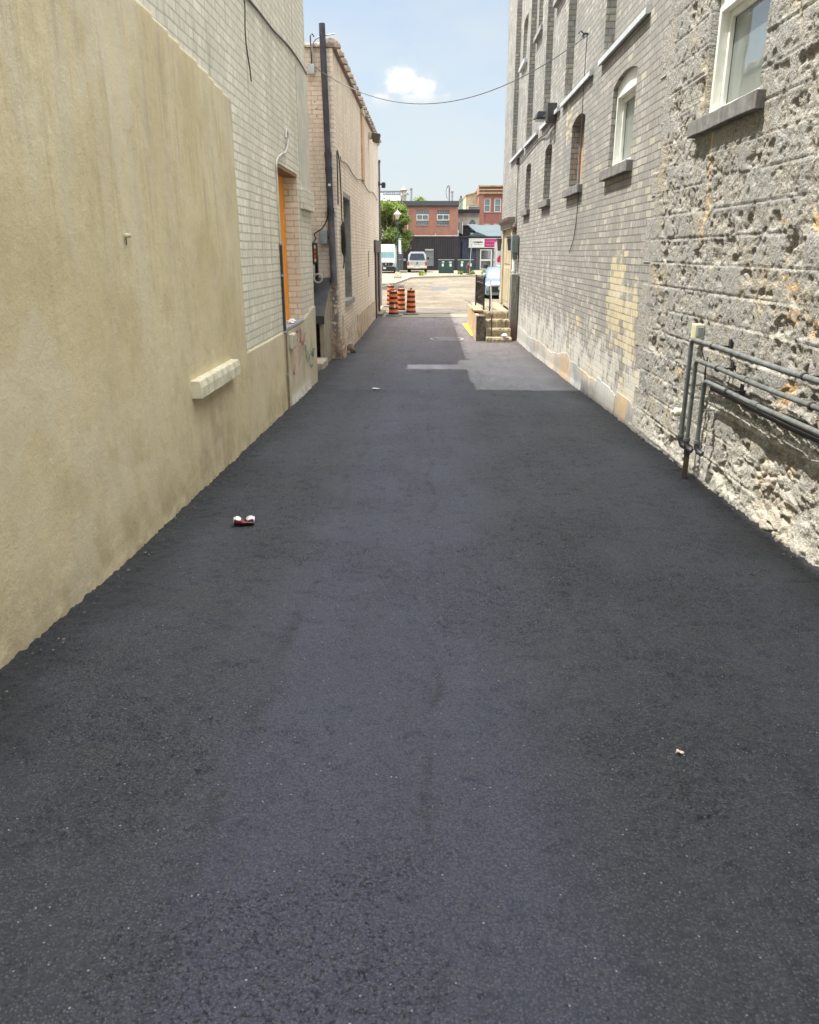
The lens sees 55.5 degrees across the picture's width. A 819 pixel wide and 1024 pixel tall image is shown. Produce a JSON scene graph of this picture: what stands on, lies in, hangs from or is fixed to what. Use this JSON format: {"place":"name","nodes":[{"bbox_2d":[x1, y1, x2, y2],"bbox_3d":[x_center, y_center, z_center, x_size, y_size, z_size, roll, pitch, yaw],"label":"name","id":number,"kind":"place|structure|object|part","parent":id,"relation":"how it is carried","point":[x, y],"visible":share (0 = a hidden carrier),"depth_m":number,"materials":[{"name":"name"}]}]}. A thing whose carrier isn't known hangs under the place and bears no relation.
{"place":"outdoors","nodes":[
{"label":"outdoors","id":0,"kind":"place"},
{"bbox_2d":[303,0,509,208],"label":"sky","id":1,"kind":"structure","parent":0,"point":[408,51],"materials":[{"name":"blue"}]},
{"bbox_2d":[0,317,818,1023],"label":"alley road","id":2,"kind":"structure","parent":0,"point":[206,769],"depth_m":2.73,"materials":[{"name":"black asphalt"}]},
{"bbox_2d":[233,515,254,525],"bbox_3d":[-1.074,0.057,5.062,0.133,0.066,0.077,-3,19,-8],"label":"crushed can","id":3,"kind":"object","parent":2,"relation":"on","point":[246,521],"visible":1,"depth_m":5.04,"materials":[{"name":"metal"}]},
{"bbox_2d":[347,344,355,352],"bbox_3d":[-1.268,-3.454,16.540,0.243,0.243,0.240,0,18,1],"label":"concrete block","id":4,"kind":"object","parent":2,"relation":"on","point":[350,348],"visible":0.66,"depth_m":16.45,"materials":[{"name":"concrete"}]},
{"bbox_2d":[0,324,817,895],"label":"loose grit","id":5,"kind":"object","parent":2,"relation":"on","point":[268,434],"visible":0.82,"depth_m":5.07,"materials":[{"name":"grey gravel"}]},
{"bbox_2d":[430,337,462,340],"bbox_3d":[0.930,-4.292,19.370,0.840,0.031,0.840,0,18,1],"label":"manhole cover","id":6,"kind":"object","parent":2,"relation":"in","point":[447,339],"visible":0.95,"depth_m":19.25,"materials":[{"name":"metal"}]},
{"bbox_2d":[463,324,472,335],"bbox_3d":[1.678,-5.098,21.719,0.280,0.021,3.300,0,18,1],"label":"road marking","id":7,"kind":"object","parent":2,"relation":"on","point":[467,327],"visible":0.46,"depth_m":21.90,"materials":[{"name":"yellow paint"}]},
{"bbox_2d":[682,448,689,477],"bbox_3d":[2.216,-0.379,6.250,0.053,0.270,0.053,0,18,1],"label":"pipe stub","id":8,"kind":"object","parent":2,"relation":"on","point":[685,464],"visible":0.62,"depth_m":6.23,"materials":[{"name":"metal"}]},
{"bbox_2d":[378,314,466,317],"bbox_3d":[2.329,-6.558,26.277,8.600,0.138,1.700,0,18,1],"label":"alley apron","id":9,"kind":"object","parent":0,"point":[436,316],"depth_m":25.84,"materials":[{"name":"concrete"}]},
{"bbox_2d":[385,289,401,316],"bbox_3d":[-0.531,-6.967,25.894,0.570,0.880,0.570,-4,19,-9],"label":"traffic drum","id":10,"kind":"object","parent":9,"relation":"on","point":[393,304],"visible":1,"depth_m":25.79,"materials":[{"name":"orange plastic"}]},
{"bbox_2d":[403,288,418,314],"bbox_3d":[0.052,-7.215,26.641,0.570,0.880,0.570,4,19,11],"label":"traffic drum","id":11,"kind":"object","parent":9,"relation":"on","point":[411,307],"visible":1,"depth_m":26.55,"materials":[{"name":"orange plastic"}]},
{"bbox_2d":[382,270,483,285],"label":"pavement","id":12,"kind":"structure","parent":0,"point":[387,277],"depth_m":73.03,"materials":[{"name":"concrete"}]},
{"bbox_2d":[378,160,380,252],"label":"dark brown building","id":13,"kind":"structure","parent":12,"relation":"on","point":[379,161],"depth_m":46.72,"materials":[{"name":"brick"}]},
{"bbox_2d":[381,244,396,272],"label":"parked van","id":14,"kind":"object","parent":12,"relation":"on","point":[389,256],"visible":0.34,"depth_m":77.48,"materials":[{"name":"white paint"}]},
{"bbox_2d":[380,185,408,237],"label":"pale roofed building","id":15,"kind":"structure","parent":12,"relation":"on","point":[400,195],"depth_m":149.51,"materials":[{"name":"stone"}]},
{"bbox_2d":[394,209,401,277],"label":"street lamp","id":16,"kind":"object","parent":12,"relation":"on","point":[397,214],"visible":1,"depth_m":61.72,"materials":[{"name":"metal"}]},
{"bbox_2d":[407,252,428,271],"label":"van","id":17,"kind":"object","parent":12,"relation":"on","point":[416,260],"visible":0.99,"depth_m":79.58,"materials":[{"name":"white paint"}]},
{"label":"rear window","id":18,"kind":"part","parent":17,"relation":"part of","materials":[{"name":"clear glass"}]},
{"bbox_2d":[413,195,426,200],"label":"background tree","id":19,"kind":"object","parent":12,"relation":"on","point":[420,199],"visible":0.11,"depth_m":129.91,"materials":[{"name":"green plant"}]},
{"bbox_2d":[390,201,458,269],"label":"red brick building","id":20,"kind":"structure","parent":12,"relation":"on","point":[433,225],"depth_m":89.29,"materials":[{"name":"red brick"}]},
{"bbox_2d":[399,249,402,269],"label":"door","id":21,"kind":"structure","parent":20,"relation":"in","point":[400,255],"depth_m":90.38,"materials":[{"name":"metal"}]},
{"bbox_2d":[416,210,428,225],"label":"window","id":22,"kind":"structure","parent":20,"relation":"in","point":[422,216],"depth_m":89.07,"materials":[{"name":"grey glass"}]},
{"bbox_2d":[425,249,433,265],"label":"lower window","id":23,"kind":"structure","parent":20,"relation":"in","point":[429,252],"depth_m":89.84,"materials":[{"name":"glass"}]},
{"bbox_2d":[436,210,449,225],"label":"window","id":24,"kind":"structure","parent":20,"relation":"in","point":[442,215],"depth_m":89.06,"materials":[{"name":"grey glass"}]},
{"bbox_2d":[438,259,453,272],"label":"utility cabinet","id":25,"kind":"object","parent":12,"relation":"on","point":[446,265],"visible":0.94,"depth_m":77.12,"materials":[{"name":"green metal"}]},
{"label":"door","id":26,"kind":"part","parent":25,"relation":"part of","materials":[{"name":"green metal"}]},
{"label":"door","id":27,"kind":"part","parent":25,"relation":"part of","materials":[{"name":"green metal"}]},
{"bbox_2d":[422,274,482,276],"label":"grass verge","id":28,"kind":"object","parent":12,"relation":"on","point":[456,275],"depth_m":68.84,"materials":[{"name":"green plant"}]},
{"bbox_2d":[458,259,473,272],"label":"utility cabinet","id":29,"kind":"object","parent":12,"relation":"on","point":[462,264],"visible":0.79,"depth_m":77.08,"materials":[{"name":"green metal"}]},
{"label":"door","id":30,"kind":"part","parent":29,"relation":"part of","materials":[{"name":"green metal"}]},
{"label":"door","id":31,"kind":"part","parent":29,"relation":"part of","materials":[{"name":"green metal"}]},
{"bbox_2d":[458,205,479,225],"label":"beige building","id":32,"kind":"structure","parent":12,"relation":"on","point":[469,215],"depth_m":102.84,"materials":[{"name":"grey"}]},
{"bbox_2d":[458,222,500,269],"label":"shop","id":33,"kind":"structure","parent":12,"relation":"on","point":[482,238],"depth_m":91.81,"materials":[{"name":"blue stone"}]},
{"bbox_2d":[458,222,462,233],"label":"upper window","id":34,"kind":"structure","parent":33,"relation":"in","point":[460,225],"depth_m":91.70,"materials":[{"name":"grey glass"}]},
{"bbox_2d":[480,249,491,269],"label":"door","id":35,"kind":"structure","parent":33,"relation":"in","point":[485,254],"depth_m":91.86,"materials":[{"name":"white glass"}]},
{"bbox_2d":[475,185,502,224],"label":"corner brick building","id":36,"kind":"structure","parent":12,"relation":"on","point":[489,199],"depth_m":111.59,"materials":[{"name":"red brick"}]},
{"bbox_2d":[484,197,490,211],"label":"window","id":37,"kind":"structure","parent":36,"relation":"in","point":[487,202],"depth_m":111.64,"materials":[{"name":"grey glass"}]},
{"bbox_2d":[494,197,500,211],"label":"window","id":38,"kind":"structure","parent":36,"relation":"in","point":[497,202],"depth_m":111.61,"materials":[{"name":"grey glass"}]},
{"bbox_2d":[381,276,498,313],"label":"street","id":39,"kind":"structure","parent":0,"point":[457,296],"depth_m":38.60,"materials":[{"name":"beige concrete"}]},
{"bbox_2d":[384,283,393,306],"bbox_3d":[-0.734,-8.501,30.502,0.570,0.880,0.570,-10,21,-27],"label":"traffic drum","id":40,"kind":"object","parent":39,"relation":"on","point":[389,286],"visible":0.57,"depth_m":30.38,"materials":[{"name":"orange plastic"}]},
{"bbox_2d":[380,198,414,251],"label":"leafy tree","id":41,"kind":"object","parent":39,"relation":"on","point":[388,224],"visible":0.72,"depth_m":83.40,"materials":[{"name":"green plant"}]},
{"bbox_2d":[397,286,405,311],"bbox_3d":[-0.304,-7.599,27.793,0.570,0.880,0.570,-13,22,-37],"label":"traffic drum","id":42,"kind":"object","parent":39,"relation":"on","point":[401,297],"visible":0.84,"depth_m":27.68,"materials":[{"name":"orange plastic"}]},
{"bbox_2d":[382,275,480,288],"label":"kerb","id":43,"kind":"structure","parent":39,"relation":"on","point":[394,283],"depth_m":65.05,"materials":[{"name":"concrete"}]},
{"bbox_2d":[430,287,449,289],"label":"dark patch","id":44,"kind":"object","parent":39,"relation":"on","point":[439,288],"visible":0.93,"depth_m":46.01,"materials":[{"name":"grey asphalt"}]},
{"bbox_2d":[480,266,499,297],"bbox_3d":[4.373,-11.120,37.596,1.940,1.375,4.650,0,18,1],"label":"parked car","id":45,"kind":"object","parent":39,"relation":"on","point":[493,274],"visible":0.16,"depth_m":36.16,"materials":[{"name":"blue paint"}]},
{"bbox_2d":[463,191,477,208],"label":"yellow brick building","id":46,"kind":"structure","parent":0,"point":[470,199],"depth_m":116.11,"materials":[{"name":"beige brick"}]},
{"bbox_2d":[493,242,500,266],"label":"sign","id":47,"kind":"object","parent":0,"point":[496,257],"visible":0.2,"depth_m":82.48,"materials":[{"name":"white paint"}]},
{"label":"ground","id":48,"kind":"structure","parent":0,"visible":0},
{"bbox_2d":[0,0,317,668],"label":"stucco building","id":49,"kind":"structure","parent":48,"relation":"on","point":[143,389],"depth_m":4.50,"materials":[{"name":"beige paint"}]},
{"bbox_2d":[125,233,130,244],"bbox_3d":[-1.572,-1.527,4.359,0.032,0.063,0.025,0,18,1],"label":"wall bolt","id":50,"kind":"object","parent":49,"relation":"attached to","point":[127,235],"depth_m":4.35,"materials":[{"name":"beige paint"}]},
{"bbox_2d":[244,0,251,81],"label":"wall wire","id":51,"kind":"object","parent":49,"relation":"attached to","point":[245,37],"depth_m":7.18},
{"bbox_2d":[248,0,306,74],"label":"wall cable","id":52,"kind":"object","parent":49,"relation":"attached to","point":[268,24],"depth_m":8.56,"materials":[{"name":"paint"}]},
{"bbox_2d":[275,129,290,408],"bbox_3d":[-1.458,-2.887,9.396,0.040,3.241,0.896,0,18,1],"label":"conduit","id":53,"kind":"object","parent":49,"relation":"attached to","point":[281,268],"visible":0.98,"depth_m":9.05,"materials":[{"name":"metal"}]},
{"bbox_2d":[277,163,304,330],"bbox_3d":[-1.560,-3.267,9.683,0.219,1.860,1.440,0,18,1],"label":"window","id":54,"kind":"structure","parent":49,"relation":"in","point":[283,172],"depth_m":10.06,"materials":[{"name":"orange wood"}]},
{"bbox_2d":[289,332,296,348],"bbox_3d":[-1.437,-2.118,9.620,0.058,0.170,0.260,0,18,1],"label":"junction box","id":55,"kind":"object","parent":49,"relation":"attached to","point":[292,340],"visible":1,"depth_m":9.52,"materials":[{"name":"beige paint"}]},
{"bbox_2d":[313,278,331,370],"bbox_3d":[-1.848,-3.357,14.209,0.748,1.707,1.890,0,18,1],"label":"cellar bulkhead","id":56,"kind":"object","parent":48,"relation":"on","point":[323,318],"visible":0.34,"depth_m":14.41,"materials":[{"name":"metal"}]},
{"bbox_2d":[304,37,385,358],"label":"tan brick building","id":57,"kind":"structure","parent":48,"relation":"on","point":[356,299],"depth_m":16.39,"materials":[{"name":"beige brick"}]},
{"bbox_2d":[312,243,318,280],"bbox_3d":[-1.797,-4.609,14.361,0.225,0.670,0.108,0,18,1],"label":"control cabinet","id":58,"kind":"object","parent":57,"relation":"attached to","point":[315,258],"visible":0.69,"depth_m":14.31,"materials":[{"name":"paint"}]},
{"bbox_2d":[313,273,322,283],"bbox_3d":[-1.682,-4.306,14.351,0.185,0.185,0.093,0,18,1],"label":"hose reel","id":59,"kind":"object","parent":58,"relation":"attached to","point":[321,280],"visible":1,"depth_m":14.31,"materials":[{"name":"paint"}]},
{"bbox_2d":[309,114,326,207],"bbox_3d":[-1.657,-6.351,14.167,0.281,1.602,0.029,2,19,7],"label":"string","id":60,"kind":"object","parent":57,"relation":"hanging from","point":[316,161],"visible":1,"depth_m":14.15,"materials":[{"name":"beige paint"}]},
{"bbox_2d":[307,33,334,74],"bbox_3d":[-1.548,-8.022,13.643,0.501,0.662,0.124,-4,19,-13],"label":"service box","id":61,"kind":"object","parent":57,"relation":"attached to","point":[311,68],"visible":1,"depth_m":13.62,"materials":[{"name":"paint"}]},
{"bbox_2d":[319,230,328,243],"bbox_3d":[-1.593,-5.135,14.564,0.175,0.240,0.082,0,18,1],"label":"switch box","id":62,"kind":"object","parent":57,"relation":"attached to","point":[323,237],"visible":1,"depth_m":14.53,"materials":[{"name":"grey metal"}]},
{"bbox_2d":[319,231,326,243],"bbox_3d":[-1.607,-5.124,14.531,0.140,0.230,0.011,0,18,1],"label":"door","id":63,"kind":"structure","parent":62,"relation":"in","point":[323,234],"depth_m":14.53,"materials":[{"name":"grey metal"}]},
{"bbox_2d":[319,23,336,282],"bbox_3d":[-1.472,-6.388,14.118,0.200,4.302,0.136,0,18,1],"label":"drain pipe","id":64,"kind":"object","parent":57,"relation":"attached to","point":[329,181],"visible":1,"depth_m":14.06,"materials":[{"name":"grey metal"}]},
{"bbox_2d":[312,207,327,242],"bbox_3d":[-1.645,-5.258,14.330,0.302,0.683,0.336,0,18,1],"label":"black cable","id":65,"kind":"object","parent":64,"relation":"attached to","point":[322,227],"visible":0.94,"depth_m":14.46,"materials":[{"name":"rubber"}]},
{"bbox_2d":[336,150,342,221],"bbox_3d":[-1.313,-6.057,14.647,0.044,1.344,0.640,0,18,1],"label":"hanging cable","id":66,"kind":"object","parent":57,"relation":"attached to","point":[337,156],"visible":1,"depth_m":14.55,"materials":[{"name":"black rubber"}]},
{"bbox_2d":[341,221,345,268],"bbox_3d":[-1.284,-5.196,15.169,0.077,0.879,0.250,0,18,1],"label":"cable coil","id":67,"kind":"object","parent":57,"relation":"attached to","point":[343,244],"visible":1,"depth_m":15.05,"materials":[{"name":"black rubber"}]},
{"bbox_2d":[343,192,354,305],"bbox_3d":[-1.363,-5.572,16.549,0.225,2.224,1.750,0,18,1],"label":"window","id":68,"kind":"structure","parent":57,"relation":"in","point":[349,299],"depth_m":17.07,"materials":[{"name":"grey glass"}]},
{"bbox_2d":[340,156,376,198],"bbox_3d":[-1.184,-8.459,20.098,0.018,0.124,11.185,0,18,1],"label":"long cable","id":69,"kind":"object","parent":57,"relation":"attached to","point":[354,176],"visible":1,"depth_m":17.36,"materials":[{"name":"paint"}]},
{"bbox_2d":[368,132,380,143],"bbox_3d":[-0.982,-10.479,21.837,0.338,0.295,0.317,0,18,1],"label":"wall lamp","id":70,"kind":"object","parent":57,"relation":"attached to","point":[375,137],"visible":1,"depth_m":21.73,"materials":[{"name":"brown metal"}]},
{"bbox_2d":[374,240,381,317],"bbox_3d":[-1.045,-7.766,25.931,0.110,2.390,2.850,0,18,1],"label":"doorway","id":71,"kind":"structure","parent":57,"relation":"in","point":[377,244],"depth_m":26.06,"materials":[{"name":"brown paint"}]},
{"bbox_2d":[378,181,385,187],"bbox_3d":[-0.942,-10.987,26.155,0.292,0.220,0.150,5,19,14],"label":"security camera","id":72,"kind":"object","parent":57,"relation":"attached to","point":[383,184],"visible":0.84,"depth_m":26.12,"materials":[{"name":"paint"}]},
{"bbox_2d":[467,302,511,342],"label":"concrete steps","id":73,"kind":"structure","parent":48,"relation":"on","point":[479,321],"depth_m":19.11,"materials":[{"name":"concrete"}]},
{"bbox_2d":[475,273,485,309],"bbox_3d":[1.839,-5.791,20.316,0.071,0.890,1.653,-1,18,-2],"label":"iron railing","id":74,"kind":"object","parent":73,"relation":"on","point":[480,292],"visible":0.99,"depth_m":20.20,"materials":[{"name":"black metal"}]},
{"bbox_2d":[489,280,492,336],"bbox_3d":[1.987,-4.968,19.028,0.036,1.302,0.918,0,18,1],"label":"handrail","id":75,"kind":"object","parent":73,"relation":"on","point":[490,296],"visible":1,"depth_m":18.95,"materials":[{"name":"black metal"}]},
{"bbox_2d":[499,0,818,566],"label":"grey brick building","id":76,"kind":"structure","parent":48,"relation":"on","point":[696,188],"depth_m":6.76,"materials":[{"name":"brick"}]},
{"bbox_2d":[496,239,501,250],"bbox_3d":[2.602,-7.691,22.414,0.220,0.330,0.200,0,18,1],"label":"wall lantern","id":77,"kind":"object","parent":76,"relation":"attached to","point":[499,242],"depth_m":22.35,"materials":[{"name":"paint"}]},
{"bbox_2d":[498,217,516,309],"bbox_3d":[2.574,-6.700,21.005,0.240,2.260,2.900,0,18,1],"label":"door surround","id":78,"kind":"object","parent":76,"relation":"attached to","point":[506,224],"visible":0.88,"depth_m":21.24,"materials":[{"name":"beige paint"}]},
{"bbox_2d":[503,229,510,307],"bbox_3d":[2.674,-6.571,21.046,0.040,1.990,2.300,0,18,1],"label":"door","id":79,"kind":"structure","parent":78,"relation":"in","point":[507,232],"depth_m":21.31,"materials":[{"name":"beige paint"}]},
{"bbox_2d":[506,236,510,249],"bbox_3d":[2.532,-6.734,19.540,0.220,0.330,0.200,0,18,1],"label":"wall lantern","id":80,"kind":"object","parent":76,"relation":"attached to","point":[508,242],"depth_m":19.47,"materials":[{"name":"paint"}]},
{"bbox_2d":[508,274,518,340],"bbox_3d":[2.524,-4.979,18.959,0.185,1.560,0.270,0,18,1],"label":"pipe casing","id":81,"kind":"object","parent":76,"relation":"attached to","point":[513,297],"visible":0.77,"depth_m":18.84,"materials":[{"name":"metal"}]},
{"bbox_2d":[511,235,518,273],"bbox_3d":[2.546,-6.192,18.940,0.158,1.020,0.320,0,18,1],"label":"meter box","id":82,"kind":"object","parent":76,"relation":"attached to","point":[514,244],"visible":0.95,"depth_m":18.76,"materials":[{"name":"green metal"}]},
{"bbox_2d":[512,158,519,229],"bbox_3d":[2.599,-7.772,19.066,0.120,1.640,0.120,0,18,1],"label":"wall conduit","id":83,"kind":"object","parent":76,"relation":"attached to","point":[514,226],"depth_m":19.05,"materials":[{"name":"metal"}]},
{"bbox_2d":[519,33,527,72],"bbox_3d":[2.833,-11.349,18.792,0.228,1.120,1.190,0,18,1],"label":"upper window","id":84,"kind":"structure","parent":76,"relation":"in","point":[524,62],"depth_m":18.92,"materials":[{"name":"grey glass"}]},
{"bbox_2d":[520,209,529,216],"bbox_3d":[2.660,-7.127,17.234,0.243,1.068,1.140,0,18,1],"label":"window sill","id":85,"kind":"structure","parent":76,"relation":"in","point":[525,212],"depth_m":17.16,"materials":[{"name":"stone"}]},
{"bbox_2d":[519,123,552,162],"bbox_3d":[2.573,-7.615,16.219,0.028,0.119,5.501,0,18,1],"label":"flood cable","id":86,"kind":"object","parent":76,"relation":"attached to","point":[536,141],"visible":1,"depth_m":15.68,"materials":[{"name":"paint"}]},
{"bbox_2d":[533,8,543,43],"bbox_3d":[2.766,-10.559,16.025,0.228,1.370,1.140,0,18,1],"label":"upper window","id":87,"kind":"structure","parent":76,"relation":"in","point":[540,30],"depth_m":16.23,"materials":[{"name":"grey glass"}]},
{"bbox_2d":[533,103,556,122],"bbox_3d":[2.377,-6.976,13.698,0.250,0.280,0.810,-4,19,-11],"label":"floodlight","id":88,"kind":"object","parent":76,"relation":"attached to","point":[547,116],"visible":0.98,"depth_m":13.38,"materials":[{"name":"black paint"}]},
{"bbox_2d":[538,155,551,208],"bbox_3d":[2.590,-6.198,14.382,0.243,1.068,1.140,0,18,1],"label":"window","id":89,"kind":"structure","parent":76,"relation":"in","point":[544,203],"depth_m":14.45,"materials":[{"name":"stone"}]},
{"bbox_2d":[553,0,560,7],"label":"upper window","id":90,"kind":"structure","parent":76,"relation":"in","point":[556,3],"depth_m":13.93,"materials":[{"name":"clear glass"}]},
{"bbox_2d":[562,122,584,197],"bbox_3d":[2.521,-5.279,11.543,0.243,1.098,1.310,0,18,1],"label":"window","id":91,"kind":"structure","parent":76,"relation":"in","point":[574,190],"depth_m":11.89,"materials":[{"name":"stone"}]},
{"bbox_2d":[569,34,587,252],"bbox_3d":[2.452,-5.268,11.316,0.017,2.855,0.458,0,18,1],"label":"hanging cable","id":92,"kind":"object","parent":76,"relation":"hanging from","point":[581,142],"visible":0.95,"depth_m":11.10,"materials":[{"name":"paint"}]},
{"bbox_2d":[599,66,637,181],"bbox_3d":[2.455,-4.403,8.848,0.243,1.097,1.380,0,18,1],"label":"window","id":93,"kind":"structure","parent":76,"relation":"in","point":[622,164],"depth_m":9.14,"materials":[{"name":"white glass"}]},
{"bbox_2d":[670,408,681,415],"bbox_3d":[2.270,-0.852,6.640,0.087,0.076,0.074,0,18,1],"label":"capped pipe","id":94,"kind":"object","parent":76,"relation":"attached to","point":[675,411],"visible":0.96,"depth_m":6.61,"materials":[{"name":"beige paint"}]},
{"bbox_2d":[690,323,704,338],"bbox_3d":[2.282,-1.430,6.169,0.070,0.115,0.117,0,18,1],"label":"outlet box","id":95,"kind":"object","parent":76,"relation":"attached to","point":[697,330],"visible":0.89,"depth_m":6.12,"materials":[{"name":"beige plastic"}]},
{"bbox_2d":[687,0,770,138],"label":"window","id":96,"kind":"structure","parent":76,"relation":"in","point":[736,94],"depth_m":5.79,"materials":[{"name":"white glass"}]},
{"bbox_2d":[678,338,818,448],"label":"conduit","id":97,"kind":"object","parent":76,"relation":"attached to","point":[805,376],"visible":0.94,"depth_m":5.49,"materials":[{"name":"grey plastic"}]},
{"bbox_2d":[684,359,818,453],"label":"conduit","id":98,"kind":"object","parent":76,"relation":"attached to","point":[811,406],"visible":1,"depth_m":5.45,"materials":[{"name":"grey plastic"}]},
{"bbox_2d":[701,338,708,417],"bbox_3d":[2.233,-0.904,6.018,0.065,0.854,0.142,-5,19,-16],"label":"loose wire","id":99,"kind":"object","parent":98,"relation":"attached to","point":[705,367],"visible":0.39,"depth_m":5.89,"materials":[{"name":"black rubber"}]},
{"bbox_2d":[694,380,818,456],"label":"conduit","id":100,"kind":"object","parent":76,"relation":"attached to","point":[767,410],"visible":1,"depth_m":5.32,"materials":[{"name":"grey plastic"}]},
{"bbox_2d":[710,387,818,443],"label":"cable bundle","id":101,"kind":"object","parent":76,"relation":"attached to","point":[795,429],"visible":0.54,"depth_m":4.71,"materials":[{"name":"black rubber"}]},
{"bbox_3d":[2.398,-6.619,10.768,0.138,0.085,0.080,0,18,1],"label":"wire hook","id":102,"kind":"object","parent":76,"relation":"attached to","visible":0},
{"bbox_2d":[316,33,589,103],"bbox_3d":[0.422,-6.902,12.298,5.174,0.826,0.013,13,23,35],"label":"overhead wire","id":103,"kind":"object","parent":102,"relation":"hanging from","point":[463,98],"visible":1,"depth_m":12.14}
]}

